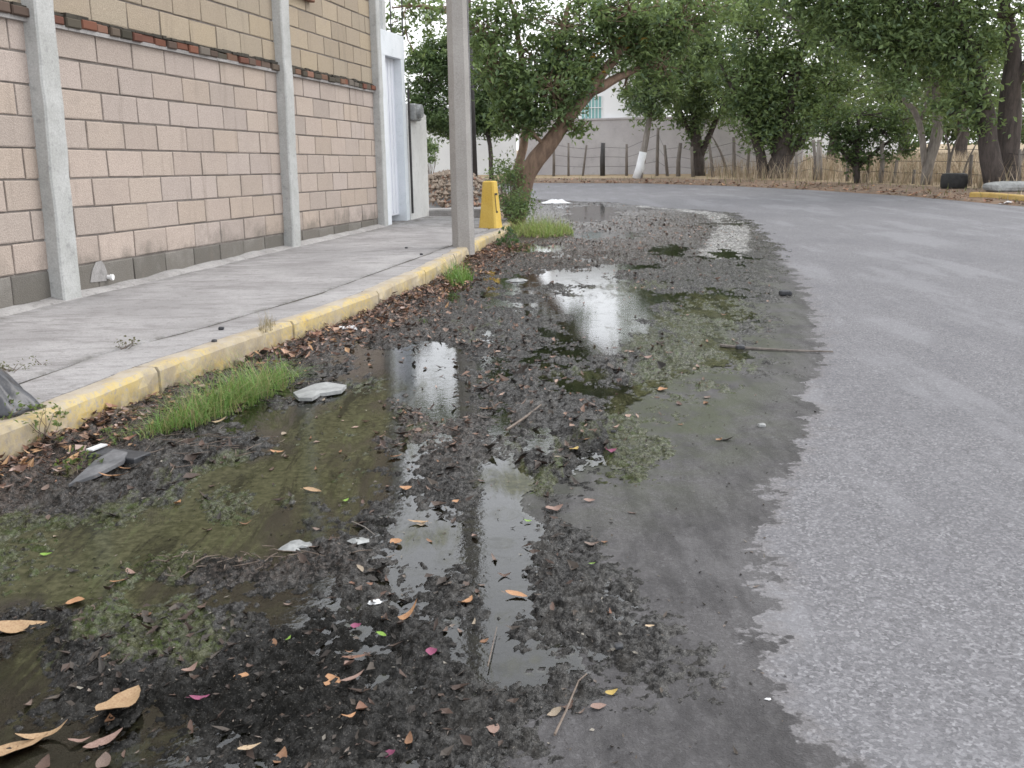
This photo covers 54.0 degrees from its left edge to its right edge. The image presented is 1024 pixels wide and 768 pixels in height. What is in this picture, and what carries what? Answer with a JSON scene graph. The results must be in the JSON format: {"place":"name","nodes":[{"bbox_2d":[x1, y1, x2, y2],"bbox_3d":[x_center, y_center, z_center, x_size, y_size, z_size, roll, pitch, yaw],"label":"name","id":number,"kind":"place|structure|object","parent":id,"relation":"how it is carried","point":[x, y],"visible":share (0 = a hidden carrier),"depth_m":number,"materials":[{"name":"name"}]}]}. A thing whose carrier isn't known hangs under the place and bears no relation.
{"place":"outdoors","nodes":[
{"label":"outdoors","id":0,"kind":"place"},
{"bbox_2d":[0,216,506,402],"bbox_3d":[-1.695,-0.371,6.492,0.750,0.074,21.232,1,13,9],"label":"sidewalk","id":1,"kind":"structure","parent":0,"point":[82,374],"depth_m":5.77,"materials":[{"name":"concrete"}]},
{"bbox_2d":[0,358,31,371],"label":"joint weed","id":2,"kind":"object","parent":1,"relation":"on","point":[4,369],"visible":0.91,"depth_m":5.06,"materials":[{"name":"green plant"}]},
{"bbox_2d":[0,369,40,417],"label":"plastic bag","id":3,"kind":"object","parent":1,"relation":"on","point":[10,385],"visible":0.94,"depth_m":4.24,"materials":[{"name":"plastic"}]},
{"bbox_2d":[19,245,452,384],"bbox_3d":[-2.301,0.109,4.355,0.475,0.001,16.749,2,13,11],"label":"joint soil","id":4,"kind":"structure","parent":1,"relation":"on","point":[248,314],"depth_m":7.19,"materials":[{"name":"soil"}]},
{"bbox_2d":[114,335,139,349],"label":"joint weed","id":5,"kind":"object","parent":4,"relation":"on","point":[132,341],"visible":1,"depth_m":5.61,"materials":[{"name":"green plant"}]},
{"bbox_2d":[446,0,474,254],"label":"utility pole","id":6,"kind":"object","parent":1,"relation":"on","point":[460,127],"visible":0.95,"depth_m":10.94,"materials":[{"name":"concrete"}]},
{"bbox_2d":[479,181,501,228],"bbox_3d":[-0.316,-2.600,14.570,0.290,0.670,0.230,6,15,27],"label":"marker post","id":7,"kind":"object","parent":1,"relation":"on","point":[490,215],"visible":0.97,"depth_m":14.49,"materials":[{"name":"yellow paint"}]},
{"bbox_2d":[0,202,773,767],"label":"water","id":8,"kind":"structure","parent":0,"point":[608,314],"depth_m":3.48,"materials":[{"name":"liquid"}]},
{"bbox_2d":[0,733,47,755],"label":"dry leaf","id":9,"kind":"object","parent":8,"relation":"on","point":[19,744],"visible":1,"depth_m":2.13,"materials":[{"name":"plant"}]},
{"bbox_2d":[15,719,67,738],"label":"dry leaf","id":10,"kind":"object","parent":9,"relation":"on","point":[35,735],"visible":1,"depth_m":2.16,"materials":[{"name":"plant"}]},
{"bbox_2d":[35,754,49,767],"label":"dry leaf","id":11,"kind":"object","parent":8,"relation":"on","point":[44,762],"visible":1,"depth_m":2.06,"materials":[{"name":"plant"}]},
{"bbox_2d":[66,596,83,603],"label":"dry leaf","id":12,"kind":"object","parent":8,"relation":"on","point":[75,599],"visible":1,"depth_m":2.82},
{"bbox_2d":[68,736,90,741],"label":"dry leaf","id":13,"kind":"object","parent":8,"relation":"on","point":[78,740],"visible":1,"depth_m":2.14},
{"bbox_2d":[83,728,121,747],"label":"dry leaf","id":14,"kind":"object","parent":8,"relation":"on","point":[103,740],"visible":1,"depth_m":2.14,"materials":[{"name":"plant"}]},
{"bbox_2d":[95,752,110,767],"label":"dry leaf","id":15,"kind":"object","parent":8,"relation":"on","point":[103,759],"visible":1,"depth_m":2.07,"materials":[{"name":"plant"}]},
{"bbox_2d":[187,719,192,733],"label":"dry leaf","id":16,"kind":"object","parent":8,"relation":"on","point":[190,725],"visible":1,"depth_m":2.19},
{"bbox_2d":[300,487,320,490],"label":"dry leaf","id":17,"kind":"object","parent":8,"relation":"on","point":[310,488],"visible":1,"depth_m":3.71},
{"bbox_2d":[495,226,520,247],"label":"broadleaf weed","id":18,"kind":"object","parent":8,"relation":"on","point":[505,241],"visible":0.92,"depth_m":12.65,"materials":[{"name":"green plant"}]},
{"bbox_2d":[502,590,526,596],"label":"dry leaf","id":19,"kind":"object","parent":8,"relation":"on","point":[513,592],"visible":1,"depth_m":2.81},
{"bbox_2d":[506,278,526,281],"bbox_3d":[0.056,-0.996,9.564,0.208,0.029,0.159,-11,16,-36],"label":"plastic scrap","id":20,"kind":"object","parent":8,"relation":"on","point":[516,280],"visible":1,"depth_m":9.52,"materials":[{"name":"white plastic"}]},
{"bbox_2d":[385,0,1023,149],"label":"sky","id":21,"kind":"structure","parent":0,"point":[556,2],"materials":[{"name":"white"}]},
{"bbox_2d":[478,143,1023,188],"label":"ground","id":22,"kind":"structure","parent":0,"point":[674,175],"depth_m":39.70,"materials":[{"name":"soil"}]},
{"bbox_2d":[427,131,516,174],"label":"white wall","id":23,"kind":"structure","parent":22,"relation":"on","point":[501,148],"depth_m":45.73,"materials":[{"name":"paint"}]},
{"bbox_2d":[556,58,663,118],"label":"white house","id":24,"kind":"structure","parent":22,"relation":"on","point":[606,105],"depth_m":54.02,"materials":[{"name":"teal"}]},
{"bbox_2d":[582,96,600,118],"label":"window","id":25,"kind":"structure","parent":24,"relation":"in","point":[594,102],"depth_m":54.06,"materials":[{"name":"teal"}]},
{"bbox_2d":[518,115,802,174],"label":"grey wall","id":26,"kind":"structure","parent":22,"relation":"on","point":[616,134],"depth_m":42.84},
{"bbox_2d":[623,24,731,115],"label":"tree","id":27,"kind":"object","parent":22,"relation":"on","point":[722,35],"depth_m":53.10,"materials":[{"name":"green plant"}]},
{"bbox_2d":[710,134,727,174],"bbox_3d":[8.043,-8.816,38.845,0.832,1.640,0.145,-1,13,0],"label":"bare sapling","id":28,"kind":"object","parent":22,"relation":"on","point":[721,154],"visible":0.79,"depth_m":38.80,"materials":[{"name":"brown wood"}]},
{"bbox_2d":[697,23,799,112],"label":"tree","id":29,"kind":"object","parent":22,"relation":"on","point":[748,51],"visible":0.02,"depth_m":57.30,"materials":[{"name":"green plant"}]},
{"bbox_2d":[552,128,1023,185],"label":"wire fence","id":30,"kind":"object","parent":22,"relation":"on","point":[817,157],"visible":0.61,"depth_m":37.08,"materials":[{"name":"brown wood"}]},
{"bbox_2d":[777,18,896,161],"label":"field tree","id":31,"kind":"object","parent":22,"relation":"on","point":[846,100],"visible":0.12,"depth_m":49.95,"materials":[{"name":"green plant"}]},
{"bbox_2d":[803,115,898,158],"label":"building","id":32,"kind":"structure","parent":22,"relation":"on","point":[825,141],"depth_m":64.28,"materials":[{"name":"grey metal"}]},
{"bbox_2d":[689,148,1023,187],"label":"dry grass","id":33,"kind":"structure","parent":22,"relation":"on","point":[906,167],"depth_m":32.97,"materials":[{"name":"plant"}]},
{"bbox_2d":[708,0,1023,183],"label":"tall tree","id":34,"kind":"object","parent":22,"relation":"on","point":[898,40],"visible":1,"depth_m":23.89,"materials":[{"name":"green plant"}]},
{"bbox_2d":[768,8,835,44],"bbox_3d":[7.139,-8.878,24.705,1.758,1.115,0.460,-3,13,-8],"label":"dead branch","id":35,"kind":"object","parent":34,"relation":"attached to","point":[791,18],"visible":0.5,"depth_m":24.71,"materials":[{"name":"wood"}]},
{"bbox_2d":[802,86,931,182],"bbox_3d":[10.308,-7.214,29.339,3.775,2.871,1.952,-1,13,0],"label":"bushy tree","id":36,"kind":"object","parent":22,"relation":"on","point":[854,136],"visible":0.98,"depth_m":29.20,"materials":[{"name":"green plant"}]},
{"bbox_2d":[847,17,943,158],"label":"field tree","id":37,"kind":"object","parent":22,"relation":"on","point":[883,97],"visible":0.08,"depth_m":53.45,"materials":[{"name":"green plant"}]},
{"bbox_2d":[795,71,1023,148],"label":"wood","id":38,"kind":"object","parent":22,"relation":"on","point":[952,139],"visible":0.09,"depth_m":74.56,"materials":[{"name":"green plant"}]},
{"bbox_2d":[939,120,962,172],"bbox_3d":[11.354,-5.986,26.163,0.660,1.734,0.100,-1,13,0],"label":"bare sapling","id":39,"kind":"object","parent":22,"relation":"on","point":[949,159],"visible":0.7,"depth_m":26.12,"materials":[{"name":"brown wood"}]},
{"bbox_2d":[913,6,1023,158],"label":"tree","id":40,"kind":"object","parent":22,"relation":"on","point":[962,142],"visible":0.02,"depth_m":48.31,"materials":[{"name":"green plant"}]},
{"bbox_2d":[963,142,976,172],"bbox_3d":[12.102,-5.882,26.602,0.476,1.322,0.072,-1,13,0],"label":"bare sapling","id":41,"kind":"object","parent":22,"relation":"on","point":[968,158],"visible":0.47,"depth_m":26.58,"materials":[{"name":"brown wood"}]},
{"bbox_2d":[986,14,1023,127],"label":"tree","id":42,"kind":"object","parent":22,"relation":"on","point":[1022,85],"visible":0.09,"depth_m":52.73,"materials":[{"name":"green plant"}]},
{"bbox_2d":[489,178,1023,206],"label":"verge","id":43,"kind":"structure","parent":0,"point":[825,185],"depth_m":28.46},
{"bbox_2d":[404,25,518,178],"bbox_3d":[-1.809,-10.956,39.098,5.806,5.914,3.573,-1,13,0],"label":"round tree","id":44,"kind":"object","parent":43,"relation":"on","point":[433,69],"visible":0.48,"depth_m":38.57,"materials":[{"name":"green plant"}]},
{"bbox_2d":[540,175,1021,201],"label":"verge weeds","id":45,"kind":"object","parent":43,"relation":"on","point":[795,182],"visible":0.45,"depth_m":29.55,"materials":[{"name":"plant"}]},
{"bbox_2d":[940,173,967,188],"bbox_3d":[11.058,-5.071,25.145,0.645,0.400,0.645,-1,13,0],"label":"old tyre","id":46,"kind":"object","parent":43,"relation":"on","point":[957,180],"visible":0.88,"depth_m":24.89,"materials":[{"name":"black rubber"}]},
{"bbox_2d":[982,181,1023,191],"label":"stone slab","id":47,"kind":"structure","parent":43,"relation":"on","point":[1006,186],"depth_m":22.95,"materials":[{"name":"stone"}]},
{"bbox_2d":[497,183,1023,767],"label":"road","id":48,"kind":"structure","parent":0,"point":[877,619],"depth_m":3.44,"materials":[{"name":"asphalt"}]},
{"bbox_2d":[0,219,512,459],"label":"kerb","id":49,"kind":"structure","parent":48,"relation":"on","point":[121,388],"depth_m":5.49,"materials":[{"name":"paint"}]},
{"bbox_2d":[0,392,36,419],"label":"broadleaf weed","id":50,"kind":"object","parent":49,"relation":"on","point":[10,416],"visible":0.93,"depth_m":4.16,"materials":[{"name":"green plant"}]},
{"bbox_2d":[257,312,276,332],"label":"dry grass tuft","id":51,"kind":"object","parent":49,"relation":"on","point":[269,323],"visible":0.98,"depth_m":6.21,"materials":[{"name":"plant"}]},
{"bbox_2d":[0,199,821,767],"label":"mud","id":52,"kind":"structure","parent":48,"relation":"on","point":[482,711],"depth_m":2.98,"materials":[{"name":"soil"}]},
{"bbox_2d":[0,620,46,632],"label":"dry leaf","id":53,"kind":"object","parent":52,"relation":"on","point":[11,626],"visible":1,"depth_m":2.67,"materials":[{"name":"plant"}]},
{"bbox_2d":[13,398,68,444],"bbox_3d":[-1.985,0.149,4.221,0.202,0.196,0.336,-5,14,-17],"label":"broadleaf weed","id":54,"kind":"object","parent":52,"relation":"on","point":[56,423],"visible":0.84,"depth_m":4.19,"materials":[{"name":"green plant"}]},
{"bbox_2d":[53,445,103,472],"bbox_3d":[-1.710,0.291,3.974,0.213,0.112,0.157,-1,13,0],"label":"broadleaf weed","id":55,"kind":"object","parent":52,"relation":"on","point":[67,466],"visible":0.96,"depth_m":3.97,"materials":[{"name":"green plant"}]},
{"bbox_2d":[68,449,127,486],"bbox_3d":[-1.597,0.327,3.936,0.123,0.039,0.377,-1,13,0],"label":"broken board","id":56,"kind":"object","parent":52,"relation":"on","point":[113,459],"visible":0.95,"depth_m":3.93,"materials":[{"name":"grey stone"}]},
{"bbox_2d":[90,685,140,718],"bbox_3d":[-0.875,0.708,2.238,0.086,0.014,0.137,-3,11,29],"label":"dry leaf","id":57,"kind":"object","parent":52,"relation":"on","point":[128,697],"visible":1,"depth_m":2.25,"materials":[{"name":"plant"}]},
{"bbox_2d":[99,424,132,444],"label":"broadleaf weed","id":58,"kind":"object","parent":52,"relation":"on","point":[111,433],"visible":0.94,"depth_m":4.30,"materials":[{"name":"green plant"}]},
{"bbox_2d":[86,443,150,463],"bbox_3d":[-1.607,0.286,4.093,0.255,0.041,0.102,4,14,20],"label":"broken box","id":59,"kind":"object","parent":52,"relation":"on","point":[133,457],"visible":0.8,"depth_m":4.08,"materials":[{"name":"cardboard"}]},
{"bbox_2d":[181,661,197,675],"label":"dry leaf","id":60,"kind":"object","parent":52,"relation":"on","point":[192,667],"visible":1,"depth_m":2.41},
{"bbox_2d":[189,694,209,699],"bbox_3d":[-0.712,0.710,2.279,0.052,0.007,0.012,1,33,-16],"label":"flower petal","id":61,"kind":"object","parent":52,"relation":"on","point":[196,697],"visible":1,"depth_m":2.28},
{"bbox_2d":[96,346,330,444],"bbox_3d":[-1.396,-0.042,5.049,1.014,0.268,1.707,-1,13,0],"label":"grass tuft","id":62,"kind":"object","parent":52,"relation":"on","point":[223,400],"visible":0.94,"depth_m":4.88,"materials":[{"name":"plant"}]},
{"bbox_2d":[144,426,284,472],"bbox_3d":[-1.270,0.250,4.266,0.569,0.038,0.651,-11,16,-36],"label":"twig drift","id":63,"kind":"object","parent":52,"relation":"on","point":[207,447],"visible":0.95,"depth_m":4.23,"materials":[{"name":"wood"}]},
{"bbox_2d":[237,742,261,749],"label":"dry leaf","id":64,"kind":"object","parent":52,"relation":"on","point":[244,747],"visible":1,"depth_m":2.08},
{"bbox_2d":[120,545,394,576],"bbox_3d":[-0.780,0.523,3.084,0.830,0.036,0.212,-3,13,-10],"label":"twig drift","id":65,"kind":"object","parent":52,"relation":"on","point":[182,554],"visible":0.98,"depth_m":3.07,"materials":[{"name":"wood"}]},
{"bbox_2d":[0,240,543,491],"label":"leaf litter","id":66,"kind":"object","parent":52,"relation":"on","point":[50,436],"visible":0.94,"depth_m":6.26,"materials":[{"name":"plant"}]},
{"bbox_2d":[273,746,286,762],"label":"dry leaf","id":67,"kind":"object","parent":52,"relation":"on","point":[282,753],"visible":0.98,"depth_m":2.08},
{"bbox_2d":[278,540,311,550],"bbox_3d":[-0.675,0.508,3.183,0.106,0.015,0.087,4,14,19],"label":"plastic scrap","id":68,"kind":"object","parent":52,"relation":"on","point":[293,545],"visible":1,"depth_m":3.17,"materials":[{"name":"white plastic"}]},
{"bbox_2d":[293,382,346,400],"bbox_3d":[-1.007,0.040,5.186,0.225,0.018,0.330,8,16,33],"label":"stone slab","id":69,"kind":"object","parent":52,"relation":"on","point":[313,392],"depth_m":5.17,"materials":[{"name":"stone"}]},
{"bbox_2d":[323,673,340,684],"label":"dry leaf","id":70,"kind":"object","parent":52,"relation":"on","point":[330,677],"visible":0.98,"depth_m":2.37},
{"bbox_2d":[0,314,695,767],"bbox_3d":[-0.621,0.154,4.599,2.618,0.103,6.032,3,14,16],"label":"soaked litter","id":71,"kind":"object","parent":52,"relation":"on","point":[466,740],"visible":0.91,"depth_m":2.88,"materials":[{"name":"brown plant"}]},
{"bbox_2d":[334,670,362,685],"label":"dry leaf","id":72,"kind":"object","parent":52,"relation":"on","point":[352,677],"visible":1,"depth_m":2.34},
{"bbox_2d":[342,652,369,657],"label":"dry leaf","id":73,"kind":"object","parent":52,"relation":"on","point":[355,656],"visible":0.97,"depth_m":2.48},
{"bbox_2d":[347,537,368,543],"bbox_3d":[-0.479,0.489,3.164,0.064,0.012,0.058,11,18,41],"label":"plastic scrap","id":74,"kind":"object","parent":52,"relation":"on","point":[360,540],"visible":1,"depth_m":3.16,"materials":[{"name":"white plastic"}]},
{"bbox_2d":[356,701,367,713],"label":"dry leaf","id":75,"kind":"object","parent":52,"relation":"on","point":[361,705],"visible":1,"depth_m":2.20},
{"bbox_2d":[367,599,381,604],"bbox_3d":[-0.378,0.597,2.766,0.041,0.007,0.031,-9,15,-31],"label":"plastic scrap","id":76,"kind":"object","parent":52,"relation":"on","point":[377,601],"visible":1,"depth_m":2.76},
{"bbox_2d":[390,538,401,542],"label":"dry leaf","id":77,"kind":"object","parent":52,"relation":"on","point":[396,540],"visible":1,"depth_m":3.21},
{"bbox_2d":[381,599,416,619],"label":"dry leaf","id":78,"kind":"object","parent":52,"relation":"on","point":[406,615],"visible":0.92,"depth_m":2.69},
{"bbox_2d":[405,731,412,748],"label":"dry leaf","id":79,"kind":"object","parent":52,"relation":"on","point":[409,738],"visible":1,"depth_m":2.10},
{"bbox_2d":[426,647,436,654],"bbox_3d":[-0.197,0.647,2.434,0.026,0.010,0.026,5,14,25],"label":"flower petal","id":80,"kind":"object","parent":52,"relation":"on","point":[430,650],"visible":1,"depth_m":2.44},
{"bbox_2d":[441,254,480,285],"bbox_3d":[-0.501,-1.122,9.608,0.433,0.279,0.742,-1,13,0],"label":"grass tuft","id":81,"kind":"object","parent":52,"relation":"on","point":[461,278],"visible":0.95,"depth_m":9.50,"materials":[{"name":"plant"}]},
{"bbox_2d":[457,595,472,605],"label":"dry leaf","id":82,"kind":"object","parent":52,"relation":"on","point":[468,599],"visible":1,"depth_m":2.77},
{"bbox_2d":[487,718,499,734],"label":"dry leaf","id":83,"kind":"object","parent":52,"relation":"on","point":[493,728],"visible":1,"depth_m":2.15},
{"bbox_2d":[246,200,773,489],"bbox_3d":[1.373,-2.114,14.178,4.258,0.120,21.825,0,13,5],"label":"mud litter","id":84,"kind":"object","parent":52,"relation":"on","point":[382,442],"visible":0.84,"depth_m":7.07,"materials":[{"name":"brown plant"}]},
{"bbox_2d":[505,404,541,430],"bbox_3d":[0.066,0.152,4.618,0.027,0.031,0.400,5,14,24],"label":"stick","id":85,"kind":"object","parent":52,"relation":"on","point":[517,422],"visible":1,"depth_m":4.54,"materials":[{"name":"wood"}]},
{"bbox_2d":[505,211,581,238],"bbox_3d":[0.438,-2.423,14.947,1.606,0.352,2.274,-1,13,0],"label":"grass tuft","id":86,"kind":"object","parent":52,"relation":"on","point":[545,228],"visible":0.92,"depth_m":14.62,"materials":[{"name":"plant"}]},
{"bbox_2d":[541,199,568,203],"bbox_3d":[0.978,-4.158,22.849,0.570,0.102,0.524,-9,15,-30],"label":"plastic scrap","id":87,"kind":"object","parent":52,"relation":"on","point":[551,201],"visible":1,"depth_m":22.78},
{"bbox_2d":[614,643,622,649],"bbox_3d":[0.266,0.652,2.498,0.023,0.013,0.022,-1,13,0],"label":"mud clod","id":88,"kind":"object","parent":52,"relation":"on","point":[618,646],"visible":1,"depth_m":2.49,"materials":[{"name":"soil"}]},
{"bbox_2d":[779,290,791,295],"bbox_3d":[2.277,-0.759,8.373,0.108,0.053,0.079,-1,13,0],"label":"mud clod","id":89,"kind":"object","parent":52,"relation":"on","point":[785,292],"visible":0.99,"depth_m":8.35,"materials":[{"name":"soil"}]},
{"bbox_2d":[546,504,562,510],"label":"dry leaf","id":90,"kind":"object","parent":48,"relation":"on","point":[557,507],"visible":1,"depth_m":3.48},
{"bbox_2d":[547,707,562,715],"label":"dry leaf","id":91,"kind":"object","parent":48,"relation":"on","point":[554,711],"visible":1,"depth_m":2.23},
{"bbox_2d":[553,673,586,735],"bbox_3d":[0.130,0.713,2.252,0.012,0.014,0.256,4,14,19],"label":"stick","id":92,"kind":"object","parent":48,"relation":"on","point":[561,720],"visible":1,"depth_m":2.23,"materials":[{"name":"wood"}]},
{"bbox_2d":[590,703,605,708],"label":"dry leaf","id":93,"kind":"object","parent":48,"relation":"on","point":[597,705],"visible":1,"depth_m":2.25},
{"bbox_2d":[605,689,616,694],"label":"dry leaf","id":94,"kind":"object","parent":48,"relation":"on","point":[611,692],"visible":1,"depth_m":2.30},
{"bbox_2d":[611,7,719,178],"bbox_3d":[5.434,-10.782,36.788,3.497,6.609,3.695,9,17,38],"label":"slender tree","id":95,"kind":"object","parent":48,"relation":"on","point":[647,105],"visible":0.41,"depth_m":36.68,"materials":[{"name":"green plant"}]},
{"bbox_2d":[635,0,766,175],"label":"young tree","id":96,"kind":"object","parent":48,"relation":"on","point":[698,106],"visible":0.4,"depth_m":38.69,"materials":[{"name":"green plant"}]},
{"bbox_2d":[720,344,832,352],"bbox_3d":[1.608,-0.215,6.140,0.675,0.026,0.035,4,14,20],"label":"stick","id":97,"kind":"object","parent":48,"relation":"on","point":[755,348],"visible":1,"depth_m":6.13,"materials":[{"name":"brown wood"}]},
{"bbox_2d":[700,0,875,177],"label":"spreading tree","id":98,"kind":"object","parent":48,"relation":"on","point":[762,116],"visible":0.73,"depth_m":34.32,"materials":[{"name":"green plant"}]},
{"bbox_2d":[838,1,997,184],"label":"forked tree","id":99,"kind":"object","parent":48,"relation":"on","point":[928,154],"visible":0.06,"depth_m":27.12,"materials":[{"name":"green plant"}]},
{"bbox_2d":[969,192,1023,200],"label":"verge kerb","id":100,"kind":"structure","parent":48,"relation":"on","point":[998,195],"depth_m":21.23,"materials":[{"name":"yellow paint"}]},
{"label":"dirt bank","id":101,"kind":"structure","parent":0,"visible":0},
{"bbox_2d":[427,137,441,173],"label":"garden shrub","id":102,"kind":"object","parent":101,"relation":"on","point":[431,147],"visible":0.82,"depth_m":34.94,"materials":[{"name":"green plant"}]},
{"bbox_2d":[429,207,480,217],"bbox_3d":[-1.095,-2.872,17.090,1.702,0.220,0.501,-2,13,-3],"label":"concrete step","id":103,"kind":"object","parent":101,"relation":"on","point":[441,211],"visible":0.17,"depth_m":16.84,"materials":[{"name":"concrete"}]},
{"bbox_2d":[428,169,507,209],"bbox_3d":[-1.167,-3.731,19.586,2.980,0.922,2.102,-1,13,0],"label":"rubble pile","id":104,"kind":"object","parent":101,"relation":"on","point":[439,185],"visible":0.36,"depth_m":19.04,"materials":[{"name":"stone"}]},
{"bbox_2d":[468,0,477,175],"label":"steel post","id":105,"kind":"object","parent":101,"relation":"on","point":[474,153],"visible":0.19,"depth_m":20.86,"materials":[{"name":"metal"}]},
{"bbox_2d":[483,145,542,224],"bbox_3d":[0.070,-3.153,16.136,1.089,1.403,1.952,-1,13,0],"label":"kerb shrub","id":106,"kind":"object","parent":101,"relation":"on","point":[511,207],"visible":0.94,"depth_m":16.12,"materials":[{"name":"green plant"}]},
{"bbox_2d":[385,0,747,222],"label":"leaning tree","id":107,"kind":"object","parent":101,"relation":"on","point":[631,30],"visible":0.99,"depth_m":16.01,"materials":[{"name":"green plant"}]},
{"label":"soil","id":108,"kind":"structure","parent":0,"visible":0},
{"bbox_2d":[0,0,387,316],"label":"block wall","id":109,"kind":"structure","parent":108,"relation":"on","point":[143,141],"depth_m":9.14,"materials":[{"name":"brick"}]},
{"bbox_2d":[379,0,409,224],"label":"gateway","id":110,"kind":"object","parent":108,"relation":"on","point":[393,78],"visible":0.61,"depth_m":15.26,"materials":[{"name":"white paint"}]},
{"bbox_2d":[406,88,428,219],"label":"meter wall","id":111,"kind":"structure","parent":108,"relation":"on","point":[417,160],"depth_m":16.05,"materials":[{"name":"paint"}]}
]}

